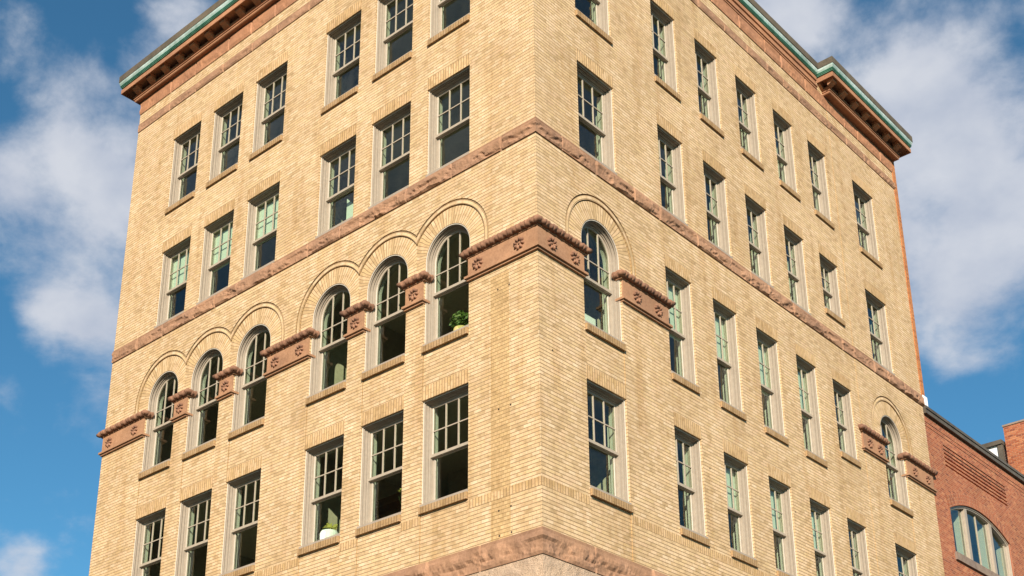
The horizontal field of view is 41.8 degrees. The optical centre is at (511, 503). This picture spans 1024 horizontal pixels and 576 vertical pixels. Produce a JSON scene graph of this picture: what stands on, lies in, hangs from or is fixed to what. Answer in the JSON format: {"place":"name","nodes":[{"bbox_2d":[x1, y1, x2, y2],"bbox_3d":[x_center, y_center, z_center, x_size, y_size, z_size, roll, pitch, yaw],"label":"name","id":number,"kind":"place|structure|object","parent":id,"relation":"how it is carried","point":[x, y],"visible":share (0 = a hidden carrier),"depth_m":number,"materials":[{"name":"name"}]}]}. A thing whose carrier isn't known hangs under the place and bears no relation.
{"place":"outdoors","nodes":[
{"label":"outdoors","id":0,"kind":"place"},
{"bbox_2d":[0,0,1023,575],"label":"sky","id":1,"kind":"structure","parent":0,"point":[950,73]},
{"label":"pavement","id":2,"kind":"structure","parent":0,"visible":0},
{"bbox_2d":[89,0,944,575],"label":"office building","id":3,"kind":"structure","parent":2,"relation":"on","point":[691,208],"depth_m":33.40,"materials":[{"name":"beige brick"}]},
{"bbox_2d":[131,509,165,575],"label":"window","id":4,"kind":"structure","parent":3,"relation":"in","point":[142,554],"depth_m":35.34,"materials":[{"name":"beige paint"}]},
{"bbox_2d":[138,371,177,479],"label":"window","id":5,"kind":"structure","parent":3,"relation":"in","point":[154,426],"depth_m":36.64,"materials":[{"name":"beige paint"}]},
{"bbox_2d":[154,237,190,327],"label":"window","id":6,"kind":"structure","parent":3,"relation":"in","point":[174,272],"depth_m":38.22,"materials":[{"name":"beige paint"}]},
{"bbox_2d":[164,123,200,214],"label":"window","id":7,"kind":"structure","parent":3,"relation":"in","point":[182,145],"depth_m":39.59,"materials":[{"name":"beige paint"}]},
{"bbox_2d":[174,490,211,575],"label":"window","id":8,"kind":"structure","parent":3,"relation":"in","point":[189,510],"depth_m":34.08,"materials":[{"name":"beige paint"}]},
{"bbox_2d":[181,348,222,460],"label":"window","id":9,"kind":"structure","parent":3,"relation":"in","point":[197,406],"depth_m":35.43,"materials":[{"name":"beige paint"}]},
{"bbox_2d":[196,211,233,304],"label":"window","id":10,"kind":"structure","parent":3,"relation":"in","point":[217,243],"depth_m":37.00,"materials":[{"name":"beige paint"}]},
{"bbox_2d":[205,94,242,188],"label":"window","id":11,"kind":"structure","parent":3,"relation":"in","point":[222,124],"depth_m":38.38,"materials":[{"name":"beige paint"}]},
{"bbox_2d":[218,469,260,575],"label":"window","id":12,"kind":"structure","parent":3,"relation":"in","point":[233,528],"depth_m":32.78,"materials":[{"name":"beige paint"}]},
{"bbox_2d":[227,324,270,439],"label":"window","id":13,"kind":"structure","parent":3,"relation":"in","point":[249,344],"depth_m":34.23,"materials":[{"name":"beige paint"}]},
{"bbox_2d":[241,183,279,279],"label":"window","id":14,"kind":"structure","parent":3,"relation":"in","point":[262,216],"depth_m":35.80,"materials":[{"name":"beige paint"}]},
{"bbox_2d":[248,62,287,160],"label":"window","id":15,"kind":"structure","parent":3,"relation":"in","point":[276,79],"depth_m":37.19,"materials":[{"name":"beige paint"}]},
{"bbox_2d":[297,435,343,556],"bbox_3d":[-4.131,-0.179,30.695,1.620,2.750,0.718,-18,-27,38],"label":"window","id":16,"kind":"structure","parent":3,"relation":"in","point":[310,543],"depth_m":30.92,"materials":[{"name":"beige paint"}]},
{"bbox_2d":[305,284,350,404],"bbox_3d":[-4.162,-3.878,32.136,1.620,3.130,0.718,-18,-27,38],"label":"window","id":17,"kind":"structure","parent":3,"relation":"in","point":[327,302],"depth_m":32.39,"materials":[{"name":"beige paint"}]},
{"bbox_2d":[319,523,337,539],"bbox_3d":[-4.185,0.720,30.687,0.440,0.589,0.440,-18,-27,38],"label":"potted plant","id":18,"kind":"object","parent":3,"relation":"on","point":[330,530],"visible":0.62,"depth_m":30.55,"materials":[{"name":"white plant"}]},
{"bbox_2d":[315,136,355,238],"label":"window","id":19,"kind":"structure","parent":3,"relation":"in","point":[327,197],"depth_m":33.97,"materials":[{"name":"beige paint"}]},
{"bbox_2d":[320,12,360,114],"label":"window","id":20,"kind":"structure","parent":3,"relation":"in","point":[349,29],"depth_m":35.35,"materials":[{"name":"beige paint"}]},
{"bbox_2d":[346,199,352,218],"bbox_3d":[-3.951,-7.262,33.605,0.570,1.140,0.030,-18,-27,38],"label":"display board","id":21,"kind":"object","parent":3,"relation":"on","point":[349,213],"visible":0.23,"depth_m":33.77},
{"bbox_2d":[355,410,403,536],"bbox_3d":[-2.677,-0.656,29.502,1.620,2.750,0.718,-18,-27,38],"label":"window","id":22,"kind":"structure","parent":3,"relation":"in","point":[369,477],"depth_m":29.71,"materials":[{"name":"beige paint"}]},
{"bbox_2d":[361,255,407,380],"bbox_3d":[-2.708,-4.355,30.944,1.620,3.130,0.718,-18,-27,38],"label":"window","id":23,"kind":"structure","parent":3,"relation":"in","point":[383,272],"depth_m":31.18,"materials":[{"name":"beige paint"}]},
{"bbox_2d":[375,492,401,519],"bbox_3d":[-2.887,1.036,32.339,1.800,2.900,0.400,-18,-27,38],"label":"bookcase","id":24,"kind":"object","parent":3,"relation":"in","point":[388,506],"visible":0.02,"depth_m":32.96,"materials":[{"name":"brown wood"}]},
{"bbox_2d":[368,103,410,208],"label":"window","id":25,"kind":"structure","parent":3,"relation":"in","point":[402,116],"depth_m":32.77,"materials":[{"name":"beige paint"}]},
{"bbox_2d":[372,0,412,81],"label":"window","id":26,"kind":"structure","parent":3,"relation":"in","point":[383,66],"depth_m":34.11,"materials":[{"name":"beige paint"}]},
{"bbox_2d":[418,384,467,514],"bbox_3d":[-1.222,-1.133,28.310,1.620,2.750,0.718,-18,-27,38],"label":"window","id":27,"kind":"structure","parent":3,"relation":"in","point":[431,408],"depth_m":28.51,"materials":[{"name":"beige paint"}]},
{"bbox_2d":[421,223,469,353],"bbox_3d":[-1.253,-4.832,29.751,1.620,3.130,0.718,-18,-27,38],"label":"window","id":28,"kind":"structure","parent":3,"relation":"in","point":[441,244],"depth_m":29.97,"materials":[{"name":"beige paint"}]},
{"bbox_2d":[426,67,469,176],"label":"window","id":29,"kind":"structure","parent":3,"relation":"in","point":[460,81],"depth_m":31.56,"materials":[{"name":"beige paint"}]},
{"bbox_2d":[427,0,469,46],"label":"window","id":30,"kind":"structure","parent":3,"relation":"in","point":[437,31],"depth_m":32.74,"materials":[{"name":"beige paint"}]},
{"bbox_2d":[449,310,468,330],"bbox_3d":[-1.119,-3.891,29.511,0.564,0.719,0.520,-18,-27,38],"label":"potted plant","id":31,"kind":"object","parent":3,"relation":"on","point":[459,319],"visible":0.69,"depth_m":29.41,"materials":[{"name":"green plant"}]},
{"bbox_2d":[585,314,595,325],"bbox_3d":[1.649,-3.811,29.901,0.180,0.810,0.500,-18,-27,38],"label":"office partition","id":32,"kind":"object","parent":3,"relation":"in","point":[591,320],"visible":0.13,"depth_m":30.01,"materials":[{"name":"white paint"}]},
{"bbox_2d":[575,0,612,44],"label":"window","id":33,"kind":"structure","parent":3,"relation":"in","point":[599,23],"depth_m":32.73,"materials":[{"name":"beige paint"}]},
{"bbox_2d":[577,62,616,174],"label":"window","id":34,"kind":"structure","parent":3,"relation":"in","point":[602,94],"depth_m":31.55,"materials":[{"name":"beige paint"}]},
{"bbox_2d":[581,219,625,351],"bbox_3d":[1.769,-4.896,29.653,0.718,3.130,1.620,-18,-27,38],"label":"window","id":35,"kind":"structure","parent":3,"relation":"in","point":[611,333],"depth_m":29.97,"materials":[{"name":"beige paint"}]},
{"bbox_2d":[587,380,632,512],"bbox_3d":[1.800,-1.197,28.211,0.718,2.750,1.620,-18,-27,38],"label":"window","id":36,"kind":"structure","parent":3,"relation":"in","point":[618,495],"depth_m":28.50,"materials":[{"name":"beige paint"}]},
{"bbox_2d":[650,1,680,101],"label":"window","id":37,"kind":"structure","parent":3,"relation":"in","point":[660,21],"depth_m":34.99,"materials":[{"name":"beige paint"}]},
{"bbox_2d":[657,126,687,225],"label":"window","id":38,"kind":"structure","parent":3,"relation":"in","point":[673,181],"depth_m":33.62,"materials":[{"name":"beige paint"}]},
{"bbox_2d":[665,268,699,393],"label":"window","id":39,"kind":"structure","parent":3,"relation":"in","point":[678,290],"depth_m":32.06,"materials":[{"name":"beige paint"}]},
{"bbox_2d":[674,427,709,546],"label":"window","id":40,"kind":"structure","parent":3,"relation":"in","point":[692,487],"depth_m":30.57,"materials":[{"name":"beige paint"}]},
{"bbox_2d":[694,40,724,137],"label":"window","id":41,"kind":"structure","parent":3,"relation":"in","point":[710,116],"depth_m":36.42,"materials":[{"name":"beige paint"}]},
{"bbox_2d":[703,162,732,258],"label":"window","id":42,"kind":"structure","parent":3,"relation":"in","point":[719,220],"depth_m":35.04,"materials":[{"name":"beige paint"}]},
{"bbox_2d":[713,300,746,420],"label":"window","id":43,"kind":"structure","parent":3,"relation":"in","point":[731,402],"depth_m":33.47,"materials":[{"name":"beige paint"}]},
{"bbox_2d":[724,453,757,567],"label":"window","id":44,"kind":"structure","parent":3,"relation":"in","point":[742,551],"depth_m":32.01,"materials":[{"name":"beige paint"}]},
{"bbox_2d":[735,77,763,170],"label":"window","id":45,"kind":"structure","parent":3,"relation":"in","point":[748,125],"depth_m":37.84,"materials":[{"name":"beige paint"}]},
{"bbox_2d":[745,196,773,287],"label":"window","id":46,"kind":"structure","parent":3,"relation":"in","point":[759,253],"depth_m":36.46,"materials":[{"name":"beige paint"}]},
{"bbox_2d":[756,329,788,445],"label":"window","id":47,"kind":"structure","parent":3,"relation":"in","point":[774,427],"depth_m":34.87,"materials":[{"name":"beige paint"}]},
{"bbox_2d":[769,477,796,575],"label":"window","id":48,"kind":"structure","parent":3,"relation":"in","point":[784,534],"depth_m":33.46,"materials":[{"name":"beige paint"}]},
{"bbox_2d":[773,111,800,200],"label":"window","id":49,"kind":"structure","parent":3,"relation":"in","point":[786,169],"depth_m":39.25,"materials":[{"name":"beige paint"}]},
{"bbox_2d":[784,227,810,314],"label":"window","id":50,"kind":"structure","parent":3,"relation":"in","point":[796,274],"depth_m":37.86,"materials":[{"name":"beige paint"}]},
{"bbox_2d":[796,356,827,467],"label":"window","id":51,"kind":"structure","parent":3,"relation":"in","point":[810,419],"depth_m":36.28,"materials":[{"name":"beige paint"}]},
{"bbox_2d":[807,142,834,229],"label":"window","id":52,"kind":"structure","parent":3,"relation":"in","point":[818,174],"depth_m":40.62,"materials":[{"name":"beige paint"}]},
{"bbox_2d":[810,499,835,575],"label":"window","id":53,"kind":"structure","parent":3,"relation":"in","point":[824,557],"depth_m":34.92,"materials":[{"name":"beige paint"}]},
{"bbox_2d":[819,254,845,326],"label":"window","id":54,"kind":"structure","parent":3,"relation":"in","point":[831,294],"depth_m":39.28,"materials":[{"name":"beige paint"}]},
{"bbox_2d":[832,380,861,467],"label":"window","id":55,"kind":"structure","parent":3,"relation":"in","point":[847,445],"depth_m":37.74,"materials":[{"name":"beige paint"}]},
{"bbox_2d":[847,519,869,575],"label":"window","id":56,"kind":"structure","parent":3,"relation":"in","point":[857,532],"depth_m":36.38,"materials":[{"name":"beige paint"}]},
{"bbox_2d":[852,182,882,268],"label":"window","id":57,"kind":"structure","parent":3,"relation":"in","point":[868,247],"depth_m":42.73,"materials":[{"name":"beige paint"}]},
{"bbox_2d":[865,290,894,374],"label":"window","id":58,"kind":"structure","parent":3,"relation":"in","point":[880,340],"depth_m":41.35,"materials":[{"name":"beige paint"}]},
{"bbox_2d":[880,415,913,516],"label":"window","id":59,"kind":"structure","parent":3,"relation":"in","point":[899,499],"depth_m":39.76,"materials":[{"name":"beige paint"}]},
{"bbox_2d":[895,544,917,575],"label":"window","id":60,"kind":"structure","parent":3,"relation":"in","point":[904,556],"depth_m":38.60,"materials":[{"name":"beige paint"}]},
{"bbox_2d":[923,405,1023,575],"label":"brick building","id":61,"kind":"structure","parent":2,"relation":"on","point":[979,497],"depth_m":43.81,"materials":[{"name":"red brick"}]},
{"bbox_2d":[950,506,1012,575],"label":"arched window","id":62,"kind":"structure","parent":61,"relation":"in","point":[986,543],"depth_m":43.47,"materials":[{"name":"beige paint"}]}
]}

